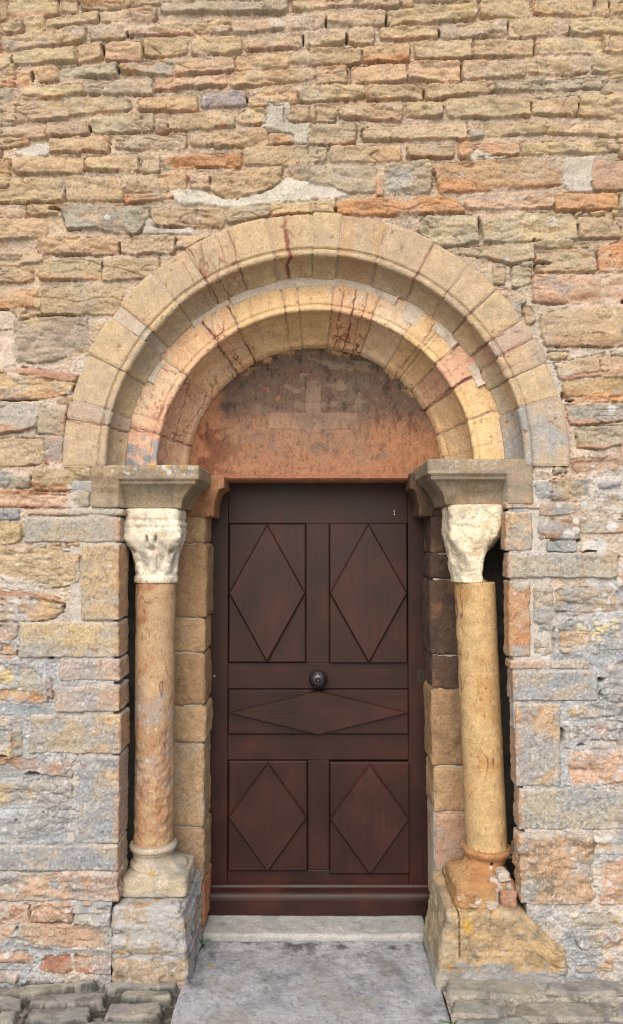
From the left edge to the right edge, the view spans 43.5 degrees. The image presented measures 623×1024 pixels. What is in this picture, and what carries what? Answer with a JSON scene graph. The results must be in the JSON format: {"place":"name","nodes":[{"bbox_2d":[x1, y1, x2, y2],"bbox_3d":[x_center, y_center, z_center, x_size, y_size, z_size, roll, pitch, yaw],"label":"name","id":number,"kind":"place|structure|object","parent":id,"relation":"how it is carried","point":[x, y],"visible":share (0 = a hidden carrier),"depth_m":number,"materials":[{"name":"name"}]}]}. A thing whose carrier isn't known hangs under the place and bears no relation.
{"place":"outdoors","nodes":[
{"label":"outdoors","id":0,"kind":"place"},
{"bbox_2d":[111,916,451,1022],"bbox_3d":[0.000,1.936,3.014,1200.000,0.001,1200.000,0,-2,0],"label":"ground","id":1,"kind":"structure","parent":0,"point":[444,997],"depth_m":3.11,"materials":[{"name":"grey stone"}]},
{"bbox_2d":[111,868,202,987],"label":"stone plinth","id":2,"kind":"structure","parent":1,"relation":"on","point":[155,940],"depth_m":3.01,"materials":[{"name":"beige stone"}]},
{"bbox_2d":[121,508,195,897],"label":"stone column","id":3,"kind":"structure","parent":2,"relation":"on","point":[154,540],"depth_m":3.15,"materials":[{"name":"beige stone"}]},
{"bbox_2d":[91,465,211,510],"bbox_3d":[-0.655,-0.094,3.277,0.429,0.173,0.420,0,-2,0],"label":"stone impost","id":4,"kind":"object","parent":3,"relation":"on","point":[183,487],"visible":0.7,"depth_m":3.08,"materials":[{"name":"beige stone"}]},
{"bbox_2d":[171,941,450,1023],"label":"doorstep slab","id":5,"kind":"structure","parent":1,"relation":"on","point":[333,982],"depth_m":3.01,"materials":[{"name":"stone"}]},
{"bbox_2d":[198,936,210,949],"bbox_3d":[-0.468,1.808,3.270,0.099,0.074,0.042,0,-2,-7],"label":"weed","id":6,"kind":"object","parent":5,"relation":"on","point":[202,944],"visible":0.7,"depth_m":3.27,"materials":[{"name":"green plant"}]},
{"bbox_2d":[0,0,622,987],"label":"stone wall","id":7,"kind":"structure","parent":1,"relation":"on","point":[140,140],"depth_m":3.11,"materials":[{"name":"beige stone"}]},
{"bbox_2d":[173,517,213,932],"bbox_3d":[-0.581,0.906,3.549,0.253,1.963,0.294,0,-2,0],"label":"door jamb","id":8,"kind":"structure","parent":7,"relation":"attached to","point":[193,717],"depth_m":3.42,"materials":[{"name":"stone"}]},
{"bbox_2d":[186,475,229,518],"bbox_3d":[-0.492,-0.066,3.561,0.224,0.192,0.255,0,-2,0],"label":"stone corbel","id":9,"kind":"object","parent":7,"relation":"attached to","point":[207,503],"visible":0.48,"depth_m":3.44,"materials":[{"name":"brown stone"}]},
{"bbox_2d":[189,348,439,482],"bbox_3d":[0.017,-0.454,3.610,1.235,0.637,0.226,0,-2,0],"label":"tympanum","id":10,"kind":"object","parent":7,"relation":"attached to","point":[303,415],"visible":0.9,"depth_m":3.50,"materials":[{"name":"paint"}]},
{"bbox_2d":[126,277,504,464],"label":"arch","id":11,"kind":"structure","parent":7,"relation":"attached to","point":[419,353],"depth_m":3.24,"materials":[{"name":"stone"}]},
{"bbox_2d":[62,212,569,466],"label":"arch","id":12,"kind":"structure","parent":7,"relation":"attached to","point":[474,313],"depth_m":3.10,"materials":[{"name":"stone"}]},
{"bbox_2d":[208,483,429,915],"bbox_3d":[0.040,0.775,3.614,1.200,2.097,0.152,0,-2,0],"label":"wooden door","id":13,"kind":"structure","parent":7,"relation":"attached to","point":[318,796],"depth_m":3.61,"materials":[{"name":"brown wood"}]},
{"bbox_2d":[404,473,441,517],"bbox_3d":[0.526,-0.073,3.561,0.194,0.201,0.254,0,-2,0],"label":"stone corbel","id":14,"kind":"object","parent":7,"relation":"attached to","point":[422,502],"visible":0.43,"depth_m":3.44,"materials":[{"name":"brown stone"}]},
{"bbox_2d":[422,516,465,891],"bbox_3d":[0.621,0.906,3.550,0.213,1.964,0.294,0,-2,0],"label":"door jamb","id":15,"kind":"structure","parent":7,"relation":"attached to","point":[444,792],"depth_m":3.42,"materials":[{"name":"stone"}]},
{"bbox_2d":[202,915,424,943],"bbox_3d":[0.016,1.867,3.536,0.982,0.100,0.368,0,-2,0],"label":"door sill","id":16,"kind":"structure","parent":1,"relation":"on","point":[244,928],"depth_m":3.41,"materials":[{"name":"stone"}]},
{"bbox_2d":[422,870,567,996],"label":"stone plinth","id":17,"kind":"structure","parent":1,"relation":"on","point":[500,942],"depth_m":3.00,"materials":[{"name":"beige stone"}]},
{"bbox_2d":[441,504,517,909],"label":"stone column","id":18,"kind":"structure","parent":17,"relation":"on","point":[477,875],"depth_m":3.15,"materials":[{"name":"beige stone"}]},
{"bbox_2d":[414,459,532,507],"bbox_3d":[0.665,-0.113,3.279,0.419,0.183,0.420,0,-2,0],"label":"stone impost","id":19,"kind":"object","parent":18,"relation":"on","point":[444,482],"visible":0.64,"depth_m":3.08,"materials":[{"name":"beige stone"}]},
{"bbox_2d":[0,973,622,1023],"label":"pavement","id":20,"kind":"structure","parent":0,"point":[468,1001],"depth_m":2.87,"materials":[{"name":"stone"}]}
]}

